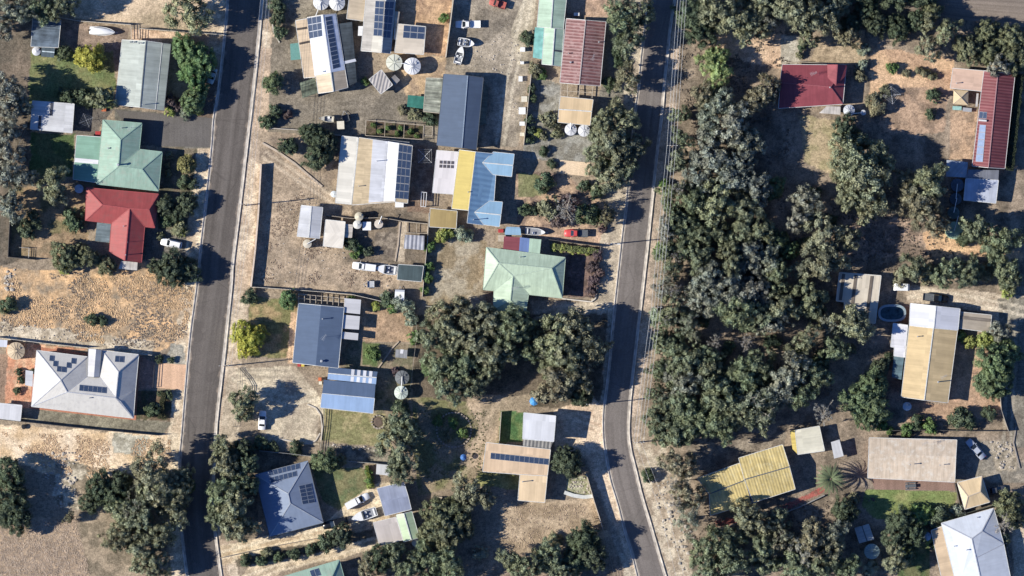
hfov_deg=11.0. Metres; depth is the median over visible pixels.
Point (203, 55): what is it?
broadleaf tree
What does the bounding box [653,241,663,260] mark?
shrub
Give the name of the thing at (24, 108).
gum tree
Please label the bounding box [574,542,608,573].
broadleaf tree
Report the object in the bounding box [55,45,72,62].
shrub
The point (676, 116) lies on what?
gum tree
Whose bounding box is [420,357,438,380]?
broadleaf tree
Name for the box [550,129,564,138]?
shrub
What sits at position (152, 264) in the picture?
broadleaf tree
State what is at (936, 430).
steel fence
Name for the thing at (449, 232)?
shrub
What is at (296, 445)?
shrub
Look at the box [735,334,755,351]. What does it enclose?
broadleaf tree
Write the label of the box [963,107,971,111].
garden table
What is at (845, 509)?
broadleaf tree
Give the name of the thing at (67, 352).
path
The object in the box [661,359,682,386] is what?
gum tree
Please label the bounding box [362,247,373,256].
shrub
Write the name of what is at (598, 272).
shrub
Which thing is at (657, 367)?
gum tree
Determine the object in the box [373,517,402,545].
carport
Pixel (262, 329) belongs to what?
broadleaf tree
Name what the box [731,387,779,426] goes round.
gum tree
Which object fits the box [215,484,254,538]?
gum tree
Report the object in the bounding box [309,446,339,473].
broadleaf tree
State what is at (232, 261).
kerb
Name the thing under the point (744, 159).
gum tree
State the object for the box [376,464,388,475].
chicken coop
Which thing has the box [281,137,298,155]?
shrub
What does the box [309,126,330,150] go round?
broadleaf tree
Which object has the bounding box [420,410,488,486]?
dry weeds
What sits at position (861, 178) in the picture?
gum tree
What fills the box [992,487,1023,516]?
broadleaf tree
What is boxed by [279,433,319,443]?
garden edging
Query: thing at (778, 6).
gum tree
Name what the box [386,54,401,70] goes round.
water tank
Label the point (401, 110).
shrub
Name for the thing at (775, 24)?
gum tree
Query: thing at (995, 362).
broadleaf tree
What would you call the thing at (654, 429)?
gum tree
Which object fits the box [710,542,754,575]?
gum tree
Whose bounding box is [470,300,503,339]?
gum tree
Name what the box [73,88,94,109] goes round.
shrub
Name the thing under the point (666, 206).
gum tree
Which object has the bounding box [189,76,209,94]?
broadleaf tree
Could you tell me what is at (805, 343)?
gum tree
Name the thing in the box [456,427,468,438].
shrub
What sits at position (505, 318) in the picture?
gum tree
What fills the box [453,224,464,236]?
shrub
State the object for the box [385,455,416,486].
gum tree
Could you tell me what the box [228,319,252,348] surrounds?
broadleaf tree
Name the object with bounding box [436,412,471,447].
garden bed
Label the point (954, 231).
water tank
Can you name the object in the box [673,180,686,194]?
broadleaf tree
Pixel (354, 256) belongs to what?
shrub
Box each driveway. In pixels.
[116,110,211,146]
[154,363,185,389]
[559,160,589,176]
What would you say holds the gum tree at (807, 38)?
on the ground at (902, 128)
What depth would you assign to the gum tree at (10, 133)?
1293.68 m
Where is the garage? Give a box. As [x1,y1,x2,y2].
[957,476,989,509]
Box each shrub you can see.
[0,296,17,315]
[12,387,21,395]
[14,368,22,376]
[16,376,24,383]
[17,218,35,240]
[24,209,41,230]
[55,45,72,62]
[57,87,75,102]
[62,207,84,233]
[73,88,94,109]
[83,313,97,326]
[97,315,107,327]
[143,402,160,418]
[154,354,163,363]
[155,231,165,240]
[159,212,173,227]
[164,106,176,116]
[164,151,172,159]
[165,91,183,112]
[165,389,172,400]
[167,356,174,363]
[170,221,190,238]
[177,154,196,173]
[177,174,190,190]
[180,107,190,121]
[187,177,198,189]
[238,404,255,421]
[240,287,257,304]
[240,553,251,566]
[252,434,269,450]
[255,556,267,565]
[257,114,277,130]
[260,547,272,556]
[267,440,278,451]
[268,0,286,12]
[268,104,282,120]
[269,10,285,25]
[272,26,289,40]
[273,551,285,563]
[277,138,289,152]
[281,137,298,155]
[282,109,292,119]
[286,547,300,560]
[289,439,303,456]
[297,124,311,136]
[305,543,316,556]
[317,530,334,553]
[336,453,347,466]
[343,237,359,252]
[349,251,357,259]
[355,244,362,254]
[360,77,369,85]
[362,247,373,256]
[363,345,380,363]
[364,474,373,484]
[366,482,374,488]
[371,301,380,310]
[379,290,394,308]
[382,417,394,436]
[387,302,397,313]
[389,295,407,310]
[390,367,400,376]
[391,400,411,419]
[398,104,406,115]
[398,299,415,318]
[405,311,418,326]
[406,330,421,344]
[407,107,422,121]
[419,286,428,295]
[422,112,438,125]
[422,261,434,271]
[422,271,434,283]
[424,241,434,252]
[431,414,442,426]
[434,228,448,242]
[438,13,449,22]
[442,432,451,442]
[444,228,454,239]
[448,416,458,429]
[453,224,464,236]
[455,225,473,242]
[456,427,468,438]
[471,545,489,560]
[517,202,532,216]
[518,30,533,46]
[524,114,534,124]
[524,136,534,143]
[526,126,535,133]
[527,82,535,93]
[527,93,536,102]
[528,61,542,78]
[529,206,538,215]
[533,172,556,195]
[534,128,542,137]
[537,68,547,79]
[537,110,560,130]
[537,195,560,220]
[538,145,549,157]
[540,131,548,141]
[546,159,556,169]
[547,530,564,544]
[549,206,569,228]
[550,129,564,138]
[550,242,555,251]
[559,244,567,253]
[560,192,580,212]
[574,203,601,227]
[575,180,591,192]
[585,261,599,273]
[585,286,597,298]
[586,274,600,288]
[590,184,603,199]
[592,248,602,261]
[594,268,604,276]
[598,225,607,233]
[601,76,615,93]
[605,95,626,119]
[611,44,622,57]
[613,56,623,67]
[641,467,654,483]
[648,307,660,321]
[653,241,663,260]
[658,178,669,191]
[674,314,682,327]
[698,315,709,328]
[721,340,736,355]
[737,319,751,331]
[763,334,782,352]
[795,52,803,59]
[796,237,810,248]
[797,43,806,51]
[799,286,812,296]
[806,311,825,328]
[807,186,821,201]
[808,299,826,313]
[812,351,826,364]
[813,358,829,368]
[826,214,838,225]
[829,171,842,184]
[847,492,859,503]
[850,344,856,353]
[853,68,867,82]
[855,59,867,70]
[856,42,871,57]
[862,559,879,575]
[864,91,886,117]
[876,420,887,430]
[879,84,892,98]
[884,352,892,361]
[885,426,894,434]
[886,62,899,74]
[891,267,907,287]
[898,544,915,566]
[900,423,913,437]
[901,69,910,77]
[909,502,929,527]
[910,414,924,430]
[915,66,923,73]
[917,262,938,286]
[918,504,935,525]
[920,68,931,77]
[923,417,937,435]
[924,108,936,120]
[925,88,941,103]
[926,504,953,529]
[928,72,937,80]
[929,541,934,549]
[946,406,972,430]
[949,503,966,517]
[955,230,974,248]
[956,330,966,341]
[960,415,976,430]
[961,335,977,348]
[977,330,998,349]
[978,260,994,283]
[980,406,997,422]
[1001,282,1014,299]
[1001,531,1010,547]
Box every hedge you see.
[158,392,165,418]
[365,465,371,483]
[552,243,598,253]
[1006,74,1023,170]
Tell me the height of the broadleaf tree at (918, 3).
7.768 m
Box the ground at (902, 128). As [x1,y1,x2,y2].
[0,0,1023,575]
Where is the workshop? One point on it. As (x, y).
(352, 396)
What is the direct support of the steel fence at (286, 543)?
on the ground at (902, 128)
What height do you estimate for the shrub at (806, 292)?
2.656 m
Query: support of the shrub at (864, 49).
on the ground at (902, 128)
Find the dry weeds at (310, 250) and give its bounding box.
[260,178,391,288]
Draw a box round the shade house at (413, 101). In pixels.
[407,95,423,108]
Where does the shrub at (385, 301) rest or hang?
on the ground at (902, 128)
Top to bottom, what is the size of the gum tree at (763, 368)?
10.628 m
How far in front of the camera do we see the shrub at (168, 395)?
1298.72 m
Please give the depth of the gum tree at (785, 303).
1292.52 m
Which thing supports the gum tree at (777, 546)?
on the ground at (902, 128)
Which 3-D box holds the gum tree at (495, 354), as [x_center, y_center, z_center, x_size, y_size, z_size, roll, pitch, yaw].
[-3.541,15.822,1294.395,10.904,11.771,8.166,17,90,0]
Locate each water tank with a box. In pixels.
[7,342,24,359]
[32,47,40,55]
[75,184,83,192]
[303,239,314,247]
[313,0,328,14]
[329,0,344,10]
[353,220,361,228]
[355,212,362,220]
[374,216,382,227]
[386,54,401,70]
[394,380,407,398]
[395,370,408,384]
[402,58,420,74]
[412,539,418,546]
[565,123,576,135]
[578,125,589,136]
[843,105,854,115]
[864,544,879,558]
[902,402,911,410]
[924,532,930,540]
[945,216,962,238]
[947,198,959,218]
[949,184,961,204]
[950,178,963,191]
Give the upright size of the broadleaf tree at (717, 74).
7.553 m
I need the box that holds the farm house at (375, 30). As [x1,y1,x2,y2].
[358,0,425,54]
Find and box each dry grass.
[0,518,89,575]
[3,432,170,478]
[7,266,193,343]
[503,504,600,550]
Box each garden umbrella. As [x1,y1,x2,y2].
[460,454,466,460]
[529,397,537,405]
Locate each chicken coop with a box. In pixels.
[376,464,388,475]
[395,349,406,357]
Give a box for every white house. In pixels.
[25,348,138,417]
[931,508,1010,575]
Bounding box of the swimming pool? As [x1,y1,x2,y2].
[878,304,905,321]
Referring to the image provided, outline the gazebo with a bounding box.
[953,90,968,104]
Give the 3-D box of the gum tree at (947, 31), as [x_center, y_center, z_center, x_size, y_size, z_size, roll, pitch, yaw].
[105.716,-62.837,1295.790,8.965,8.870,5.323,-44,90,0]
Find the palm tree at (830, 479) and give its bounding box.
[815,464,848,495]
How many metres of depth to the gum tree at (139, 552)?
1293.11 m
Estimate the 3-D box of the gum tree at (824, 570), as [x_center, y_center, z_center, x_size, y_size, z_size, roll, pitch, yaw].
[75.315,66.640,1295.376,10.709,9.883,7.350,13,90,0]
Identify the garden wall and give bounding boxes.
[269,128,340,135]
[562,294,596,301]
[564,491,592,498]
[776,495,824,515]
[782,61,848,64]
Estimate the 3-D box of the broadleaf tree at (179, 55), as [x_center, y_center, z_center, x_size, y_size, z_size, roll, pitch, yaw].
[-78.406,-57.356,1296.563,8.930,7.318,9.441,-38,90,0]
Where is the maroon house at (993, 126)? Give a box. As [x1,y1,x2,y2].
[950,68,1014,168]
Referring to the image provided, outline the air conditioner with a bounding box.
[395,202,403,206]
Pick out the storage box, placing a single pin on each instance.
(366, 225)
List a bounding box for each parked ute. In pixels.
[345,492,369,509]
[352,262,375,271]
[455,20,480,28]
[564,229,587,237]
[923,293,948,302]
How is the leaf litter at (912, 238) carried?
on the ground at (902, 128)
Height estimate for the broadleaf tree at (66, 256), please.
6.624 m
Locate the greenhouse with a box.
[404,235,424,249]
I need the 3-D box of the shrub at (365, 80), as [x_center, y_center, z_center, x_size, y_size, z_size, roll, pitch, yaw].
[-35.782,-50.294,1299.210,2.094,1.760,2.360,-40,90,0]
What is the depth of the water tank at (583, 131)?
1297.69 m
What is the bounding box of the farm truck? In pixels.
[489,0,506,8]
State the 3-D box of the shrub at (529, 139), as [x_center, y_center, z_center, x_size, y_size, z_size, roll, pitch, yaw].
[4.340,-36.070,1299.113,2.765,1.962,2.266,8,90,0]
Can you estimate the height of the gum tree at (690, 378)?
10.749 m
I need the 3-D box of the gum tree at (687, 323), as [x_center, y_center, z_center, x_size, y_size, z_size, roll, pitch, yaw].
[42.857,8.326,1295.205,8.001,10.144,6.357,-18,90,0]
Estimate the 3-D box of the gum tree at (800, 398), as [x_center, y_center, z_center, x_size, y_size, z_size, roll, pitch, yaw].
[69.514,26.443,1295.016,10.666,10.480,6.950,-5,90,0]
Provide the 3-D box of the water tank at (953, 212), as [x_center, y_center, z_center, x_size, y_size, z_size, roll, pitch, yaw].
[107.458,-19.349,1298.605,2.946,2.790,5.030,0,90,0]
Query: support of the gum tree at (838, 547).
on the ground at (902, 128)
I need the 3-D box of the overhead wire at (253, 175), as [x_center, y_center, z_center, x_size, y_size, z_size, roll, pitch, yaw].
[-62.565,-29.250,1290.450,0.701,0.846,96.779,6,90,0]
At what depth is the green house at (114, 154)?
1296.53 m
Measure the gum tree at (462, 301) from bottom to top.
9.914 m
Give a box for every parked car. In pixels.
[160,238,181,248]
[207,68,216,83]
[258,411,266,429]
[323,516,348,528]
[966,438,985,459]
[986,485,1005,494]
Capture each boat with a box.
[88,26,114,35]
[321,116,333,121]
[352,507,377,520]
[376,265,397,274]
[453,46,463,65]
[456,38,473,46]
[525,228,544,234]
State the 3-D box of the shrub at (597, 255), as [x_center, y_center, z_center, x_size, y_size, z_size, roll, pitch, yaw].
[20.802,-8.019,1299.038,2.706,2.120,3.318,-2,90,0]
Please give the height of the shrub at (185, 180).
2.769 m
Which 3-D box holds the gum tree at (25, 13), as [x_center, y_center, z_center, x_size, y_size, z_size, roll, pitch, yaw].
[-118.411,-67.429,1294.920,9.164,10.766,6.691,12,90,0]
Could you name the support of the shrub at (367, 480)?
on the ground at (902, 128)
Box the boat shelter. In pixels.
[505,227,520,234]
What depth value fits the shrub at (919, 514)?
1297.37 m
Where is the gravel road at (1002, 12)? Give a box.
[851,0,1023,26]
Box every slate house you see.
[255,460,323,536]
[292,294,360,367]
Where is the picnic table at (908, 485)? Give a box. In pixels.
[905,482,915,489]
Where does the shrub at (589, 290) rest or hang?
on the ground at (902, 128)
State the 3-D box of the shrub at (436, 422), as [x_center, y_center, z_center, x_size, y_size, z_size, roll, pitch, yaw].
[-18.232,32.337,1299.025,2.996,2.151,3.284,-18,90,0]
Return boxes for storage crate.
[519,107,525,113]
[521,96,526,101]
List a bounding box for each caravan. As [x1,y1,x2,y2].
[395,287,404,300]
[893,283,912,290]
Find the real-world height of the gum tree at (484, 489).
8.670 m
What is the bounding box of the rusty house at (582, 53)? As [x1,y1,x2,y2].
[560,18,605,97]
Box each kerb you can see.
[178,0,228,575]
[211,0,263,575]
[602,11,647,575]
[627,0,675,575]
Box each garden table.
[952,106,961,109]
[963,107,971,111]
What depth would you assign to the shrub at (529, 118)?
1298.82 m
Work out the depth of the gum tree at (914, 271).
1293.55 m
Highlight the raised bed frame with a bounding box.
[405,222,427,233]
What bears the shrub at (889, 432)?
on the ground at (902, 128)
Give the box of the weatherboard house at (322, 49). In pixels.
[290,13,356,97]
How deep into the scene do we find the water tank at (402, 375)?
1297.67 m
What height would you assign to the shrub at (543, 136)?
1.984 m
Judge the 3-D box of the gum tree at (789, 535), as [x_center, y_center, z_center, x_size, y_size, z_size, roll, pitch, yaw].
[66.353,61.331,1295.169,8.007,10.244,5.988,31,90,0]
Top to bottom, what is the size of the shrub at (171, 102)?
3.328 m
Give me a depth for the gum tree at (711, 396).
1290.58 m
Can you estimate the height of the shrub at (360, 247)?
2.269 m
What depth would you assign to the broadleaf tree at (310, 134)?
1296.79 m
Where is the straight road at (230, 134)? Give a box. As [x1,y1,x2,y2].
[181,0,259,575]
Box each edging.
[262,142,321,186]
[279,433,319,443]
[307,404,322,439]
[332,443,376,451]
[378,341,398,367]
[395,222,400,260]
[1013,427,1019,467]
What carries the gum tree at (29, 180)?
on the ground at (902, 128)
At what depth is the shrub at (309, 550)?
1298.49 m
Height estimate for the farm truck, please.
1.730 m
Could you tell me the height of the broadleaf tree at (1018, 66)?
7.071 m
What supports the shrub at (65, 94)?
on the ground at (902, 128)
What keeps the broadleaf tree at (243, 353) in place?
on the ground at (902, 128)
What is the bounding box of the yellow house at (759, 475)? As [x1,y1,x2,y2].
[697,445,795,515]
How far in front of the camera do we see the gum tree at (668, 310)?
1293.28 m
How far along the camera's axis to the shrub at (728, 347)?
1298.27 m
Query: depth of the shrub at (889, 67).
1298.48 m
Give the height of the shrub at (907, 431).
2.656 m
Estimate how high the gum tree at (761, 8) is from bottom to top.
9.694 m
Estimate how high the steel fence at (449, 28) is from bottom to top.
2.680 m
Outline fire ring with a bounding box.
[371,415,383,429]
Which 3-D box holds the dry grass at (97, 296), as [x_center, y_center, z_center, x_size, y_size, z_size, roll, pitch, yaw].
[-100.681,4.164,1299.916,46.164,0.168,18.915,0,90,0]
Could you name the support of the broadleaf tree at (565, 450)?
on the ground at (902, 128)
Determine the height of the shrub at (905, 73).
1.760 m
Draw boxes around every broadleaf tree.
[0,455,26,492]
[0,481,32,520]
[0,500,19,529]
[2,503,33,536]
[49,241,79,274]
[73,43,106,73]
[74,242,86,258]
[76,245,100,267]
[78,494,102,515]
[84,466,111,506]
[96,254,117,275]
[100,482,131,513]
[109,469,133,495]
[146,258,162,273]
[154,245,187,287]
[155,193,175,217]
[168,206,184,223]
[171,31,188,51]
[171,34,206,71]
[176,58,205,90]
[176,191,197,217]
[176,255,203,282]
[179,89,207,116]
[180,479,195,494]
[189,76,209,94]
[190,44,217,80]
[220,445,247,477]
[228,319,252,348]
[230,437,255,456]
[237,341,253,358]
[240,326,264,356]
[251,324,270,338]
[261,71,283,95]
[279,288,296,310]
[299,122,320,145]
[300,139,334,171]
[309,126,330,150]
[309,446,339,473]
[319,129,339,156]
[330,521,353,549]
[362,543,390,574]
[415,518,449,547]
[418,494,457,527]
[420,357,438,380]
[425,570,448,575]
[430,515,463,560]
[439,495,470,528]
[452,511,475,542]
[550,195,577,224]
[551,449,584,480]
[553,443,577,457]
[560,543,590,575]
[565,518,602,554]
[569,385,593,407]
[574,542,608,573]
[653,370,663,382]
[664,331,678,343]
[664,473,681,491]
[665,492,684,512]
[669,0,710,30]
[670,284,682,297]
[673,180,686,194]
[683,18,717,50]
[693,50,727,75]
[699,85,723,107]
[705,44,731,62]
[706,55,733,89]
[707,333,723,347]
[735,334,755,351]
[764,175,786,200]
[771,229,789,252]
[777,241,799,260]
[813,400,833,425]
[830,494,861,523]
[831,112,857,144]
[837,383,877,419]
[838,128,868,149]
[839,13,861,33]
[851,0,873,7]
[852,0,878,25]
[854,385,879,405]
[854,411,877,431]
[855,366,889,395]
[858,9,888,39]
[861,391,892,425]
[869,357,890,377]
[876,0,915,12]
[880,519,907,549]
[885,13,908,46]
[885,504,916,533]
[904,519,928,548]
[907,8,925,33]
[914,0,936,7]
[921,1,944,18]
[951,33,982,66]
[971,366,1014,398]
[972,375,998,402]
[973,17,1001,43]
[973,344,1015,382]
[977,40,1002,66]
[986,337,1023,365]
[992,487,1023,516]
[994,44,1023,77]
[994,512,1013,533]
[996,22,1023,52]
[1001,505,1023,530]
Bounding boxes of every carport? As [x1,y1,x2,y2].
[30,100,74,132]
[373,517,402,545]
[503,236,540,253]
[557,96,592,125]
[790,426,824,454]
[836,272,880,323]
[946,160,998,203]
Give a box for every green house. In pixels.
[73,120,162,190]
[285,560,343,575]
[483,247,565,314]
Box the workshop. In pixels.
[320,367,376,413]
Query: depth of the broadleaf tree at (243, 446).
1296.04 m
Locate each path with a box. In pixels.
[30,347,139,419]
[872,479,954,490]
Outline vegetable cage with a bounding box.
[365,120,423,139]
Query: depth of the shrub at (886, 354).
1298.87 m
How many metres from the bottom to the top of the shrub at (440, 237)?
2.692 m
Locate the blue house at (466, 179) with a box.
[429,149,514,228]
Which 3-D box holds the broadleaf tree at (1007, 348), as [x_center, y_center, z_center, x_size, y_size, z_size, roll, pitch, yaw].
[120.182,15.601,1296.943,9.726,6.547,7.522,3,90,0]
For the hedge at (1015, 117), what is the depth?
1298.03 m
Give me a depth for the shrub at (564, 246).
1298.76 m
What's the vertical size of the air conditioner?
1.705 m
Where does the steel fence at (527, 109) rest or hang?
on the ground at (902, 128)
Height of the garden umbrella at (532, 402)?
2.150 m
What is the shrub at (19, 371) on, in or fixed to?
on the ground at (902, 128)
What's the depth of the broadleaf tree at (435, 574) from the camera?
1296.52 m
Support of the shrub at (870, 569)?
on the ground at (902, 128)
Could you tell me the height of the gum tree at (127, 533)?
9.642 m
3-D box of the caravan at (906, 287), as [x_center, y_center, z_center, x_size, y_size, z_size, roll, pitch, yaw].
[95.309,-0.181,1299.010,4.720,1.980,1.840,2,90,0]
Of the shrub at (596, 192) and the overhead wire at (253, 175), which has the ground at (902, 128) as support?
the shrub at (596, 192)
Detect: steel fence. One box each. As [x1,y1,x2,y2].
[0,419,158,435]
[3,338,86,347]
[8,220,34,259]
[55,16,130,24]
[139,28,222,34]
[220,525,371,557]
[250,164,261,286]
[256,287,378,300]
[326,215,426,223]
[422,213,428,296]
[445,0,453,56]
[524,79,530,139]
[586,474,602,528]
[890,430,961,430]
[1000,397,1008,430]
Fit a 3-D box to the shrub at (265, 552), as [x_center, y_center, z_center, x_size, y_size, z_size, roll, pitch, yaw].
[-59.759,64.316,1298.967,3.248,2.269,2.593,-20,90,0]
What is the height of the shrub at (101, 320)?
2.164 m
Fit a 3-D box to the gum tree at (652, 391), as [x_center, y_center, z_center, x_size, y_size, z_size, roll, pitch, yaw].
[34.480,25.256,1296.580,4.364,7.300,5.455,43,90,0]
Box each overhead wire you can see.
[221,0,260,364]
[224,1,263,365]
[228,4,266,359]
[231,6,269,361]
[634,0,677,435]
[637,0,680,437]
[640,10,682,438]
[643,9,685,440]
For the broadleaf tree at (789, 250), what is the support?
on the ground at (902, 128)
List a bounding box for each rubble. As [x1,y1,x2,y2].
[0,320,145,349]
[4,269,15,291]
[30,451,80,511]
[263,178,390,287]
[474,22,521,115]
[568,477,590,493]
[651,480,695,570]
[990,441,1012,469]
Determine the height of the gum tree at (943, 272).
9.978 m
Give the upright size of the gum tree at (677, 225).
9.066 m
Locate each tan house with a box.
[482,412,555,502]
[890,303,991,402]
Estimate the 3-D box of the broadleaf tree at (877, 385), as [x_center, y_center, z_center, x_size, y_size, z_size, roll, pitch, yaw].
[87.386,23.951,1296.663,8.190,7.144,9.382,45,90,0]
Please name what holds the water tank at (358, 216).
on the ground at (902, 128)
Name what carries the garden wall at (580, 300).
on the ground at (902, 128)
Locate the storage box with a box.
[363,222,370,229]
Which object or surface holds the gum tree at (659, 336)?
on the ground at (902, 128)
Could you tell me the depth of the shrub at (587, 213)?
1297.59 m
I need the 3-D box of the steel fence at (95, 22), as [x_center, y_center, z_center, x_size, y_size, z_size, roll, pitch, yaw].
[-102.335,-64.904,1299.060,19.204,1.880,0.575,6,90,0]
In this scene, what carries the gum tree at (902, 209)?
on the ground at (902, 128)
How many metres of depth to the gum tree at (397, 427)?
1293.05 m
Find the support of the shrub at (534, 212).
on the ground at (902, 128)
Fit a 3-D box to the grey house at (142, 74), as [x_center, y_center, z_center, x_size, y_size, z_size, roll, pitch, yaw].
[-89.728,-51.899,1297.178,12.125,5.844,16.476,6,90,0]
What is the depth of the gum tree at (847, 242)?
1293.94 m
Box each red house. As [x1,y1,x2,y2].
[85,187,158,269]
[778,64,846,114]
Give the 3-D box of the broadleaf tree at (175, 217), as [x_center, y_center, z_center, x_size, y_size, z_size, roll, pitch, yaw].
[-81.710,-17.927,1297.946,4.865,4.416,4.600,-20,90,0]
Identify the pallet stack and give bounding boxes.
[498,235,505,241]
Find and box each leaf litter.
[652,185,996,431]
[676,31,789,174]
[688,497,883,575]
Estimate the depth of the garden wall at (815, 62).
1299.40 m
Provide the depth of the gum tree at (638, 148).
1294.76 m
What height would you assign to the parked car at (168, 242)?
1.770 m
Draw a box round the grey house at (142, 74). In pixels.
[115,40,170,110]
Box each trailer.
[341,111,349,121]
[363,280,373,288]
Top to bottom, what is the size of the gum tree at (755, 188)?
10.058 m
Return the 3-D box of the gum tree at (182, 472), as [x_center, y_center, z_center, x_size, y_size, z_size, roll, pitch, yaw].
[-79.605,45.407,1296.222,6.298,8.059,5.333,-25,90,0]
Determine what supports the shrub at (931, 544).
on the ground at (902, 128)
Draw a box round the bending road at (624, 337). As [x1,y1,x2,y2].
[605,0,672,575]
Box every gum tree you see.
[0,0,30,33]
[0,16,15,41]
[0,71,28,120]
[0,99,22,120]
[0,119,26,152]
[0,140,26,168]
[0,158,27,188]
[0,187,26,225]
[5,0,38,21]
[11,169,39,190]
[15,83,33,114]
[26,0,52,26]
[35,165,70,198]
[42,0,81,23]
[44,189,67,205]
[61,511,74,522]
[85,86,118,109]
[96,527,134,552]
[103,495,135,529]
[109,520,146,547]
[121,486,143,525]
[122,499,153,538]
[125,535,161,573]
[129,438,169,506]
[135,467,180,507]
[135,551,172,575]
[137,520,178,549]
[154,494,181,519]
[161,0,215,35]
[162,480,193,507]
[163,470,188,493]
[165,494,189,531]
[174,462,195,483]
[204,476,247,510]
[204,504,223,530]
[208,449,241,479]
[209,433,234,456]
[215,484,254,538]
[224,514,261,543]
[227,383,259,422]
[233,471,259,494]
[239,450,259,478]
[357,552,379,575]
[374,430,423,472]
[381,541,409,573]
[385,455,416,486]
[388,405,428,445]
[394,549,426,575]
[412,538,444,575]
[413,318,447,351]
[419,343,459,380]
[424,298,458,341]
[428,368,461,407]
[439,322,468,355]
[439,546,465,575]
[444,349,485,384]
[445,294,481,336]
[451,470,486,512]
[454,374,487,399]
[459,318,490,366]
[467,484,497,510]
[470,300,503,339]
[473,355,505,387]
[476,335,518,368]
[485,302,523,335]
[493,317,531,353]
[495,548,524,575]
[507,547,547,575]
[515,310,538,341]
[516,340,540,364]
[529,324,545,349]
[529,362,586,405]
[533,312,579,361]
[535,334,548,359]
[535,533,562,571]
[537,355,557,379]
[543,559,577,575]
[546,333,581,372]
[548,306,594,361]
[557,357,593,394]
[572,329,614,367]
[574,358,593,377]
[583,132,611,163]
[584,155,612,177]
[589,107,612,135]
[591,118,632,156]
[591,158,631,194]
[598,203,616,226]
[601,0,636,46]
[607,140,633,172]
[610,0,656,26]
[610,22,649,62]
[613,108,641,138]
[614,59,641,94]
[614,157,639,184]
[625,132,652,160]
[640,404,663,426]
[642,357,669,378]
[644,382,664,400]
[645,417,665,441]
[650,283,678,298]
[650,310,673,332]
[651,239,680,261]
[651,330,671,350]
[651,387,671,409]
[651,427,666,447]
[652,396,676,418]
[653,184,683,201]
[653,267,676,287]
[654,336,678,358]
[655,213,676,242]
[655,410,677,430]
[655,446,698,477]
[657,293,687,327]
[657,419,694,447]
[660,195,681,213]
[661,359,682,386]
[661,363,684,389]
[662,254,683,281]
[662,331,689,366]
[663,208,686,239]
[664,380,690,415]
[665,414,703,445]
[666,146,691,171]
[667,104,691,124]
[667,348,708,374]
[667,390,697,424]
[667,477,705,510]
[669,370,706,396]
[670,124,695,146]
[670,230,703,264]
[671,285,696,313]
[671,307,700,334]
[672,500,701,539]
[675,179,709,214]
[678,211,702,236]
[680,150,715,197]
[683,400,718,438]
[684,239,715,276]
[684,324,701,346]
[686,222,719,245]
[686,282,723,318]
[687,259,735,293]
[688,523,730,563]
[688,551,727,575]
[690,78,717,111]
[691,126,736,181]
[691,343,727,367]
[692,350,723,383]
[694,176,736,228]
[696,107,722,151]
[696,266,746,307]
[697,0,742,34]
[698,86,737,129]
[700,369,739,420]
[702,402,738,447]
[705,221,734,248]
[706,99,749,149]
[706,525,748,551]
[709,161,755,198]
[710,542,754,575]
[712,295,765,331]
[715,240,744,278]
[718,395,766,430]
[720,0,756,48]
[720,359,753,383]
[722,189,766,226]
[722,282,770,311]
[722,355,761,399]
[724,122,767,154]
[724,207,753,250]
[726,144,758,179]
[727,496,761,535]
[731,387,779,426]
[738,236,774,273]
[739,87,778,119]
[739,167,773,206]
[739,510,777,539]
[740,269,771,303]
[742,0,775,25]
[742,10,772,39]
[745,389,779,437]
[746,72,780,111]
[746,348,776,389]
[747,532,781,575]
[748,300,781,336]
[749,211,775,245]
[753,243,781,279]
[755,310,795,335]
[756,9,780,36]
[757,379,776,402]
[759,373,796,410]
[762,291,801,320]
[765,532,792,562]
[766,257,792,293]
[766,507,793,530]
[767,0,800,25]
[767,349,812,397]
[770,0,824,32]
[771,548,818,575]
[772,524,797,551]
[783,322,820,354]
[785,182,824,218]
[785,537,821,573]
[786,204,814,234]
[786,383,819,410]
[788,258,808,278]
[788,278,829,318]
[793,516,829,567]
[794,360,834,392]
[798,28,820,47]
[800,210,846,256]
[800,242,851,281]
[802,550,840,575]
[804,0,843,36]
[808,519,851,547]
[816,335,851,365]
[819,532,846,569]
[820,314,840,335]
[826,132,878,183]
[827,0,851,19]
[829,303,876,344]
[832,25,862,49]
[832,224,861,251]
[833,151,892,215]
[834,181,863,213]
[834,553,863,575]
[853,187,885,225]
[855,132,896,170]
[881,543,908,574]
[887,198,920,216]
[892,168,919,199]
[897,183,940,233]
[898,253,933,282]
[903,161,949,204]
[909,205,952,238]
[914,34,943,63]
[916,12,940,34]
[929,257,964,289]
[935,18,964,46]
[948,250,987,288]
[957,214,993,245]
[979,234,1003,266]
[980,226,1023,254]
[986,53,1012,77]
[988,320,1012,341]
[991,252,1022,288]
[999,274,1022,294]
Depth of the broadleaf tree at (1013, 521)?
1295.75 m
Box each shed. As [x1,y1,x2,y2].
[0,340,6,346]
[0,403,21,420]
[31,18,60,57]
[297,205,322,238]
[323,219,352,247]
[335,136,412,204]
[346,0,364,20]
[369,70,399,93]
[377,482,410,515]
[396,511,417,541]
[397,264,423,281]
[423,74,487,149]
[533,0,566,66]
[831,440,843,458]
[855,524,873,542]
[867,437,956,482]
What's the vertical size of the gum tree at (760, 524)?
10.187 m
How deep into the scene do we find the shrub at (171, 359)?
1299.10 m
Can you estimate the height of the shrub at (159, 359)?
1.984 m
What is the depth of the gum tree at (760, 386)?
1294.22 m

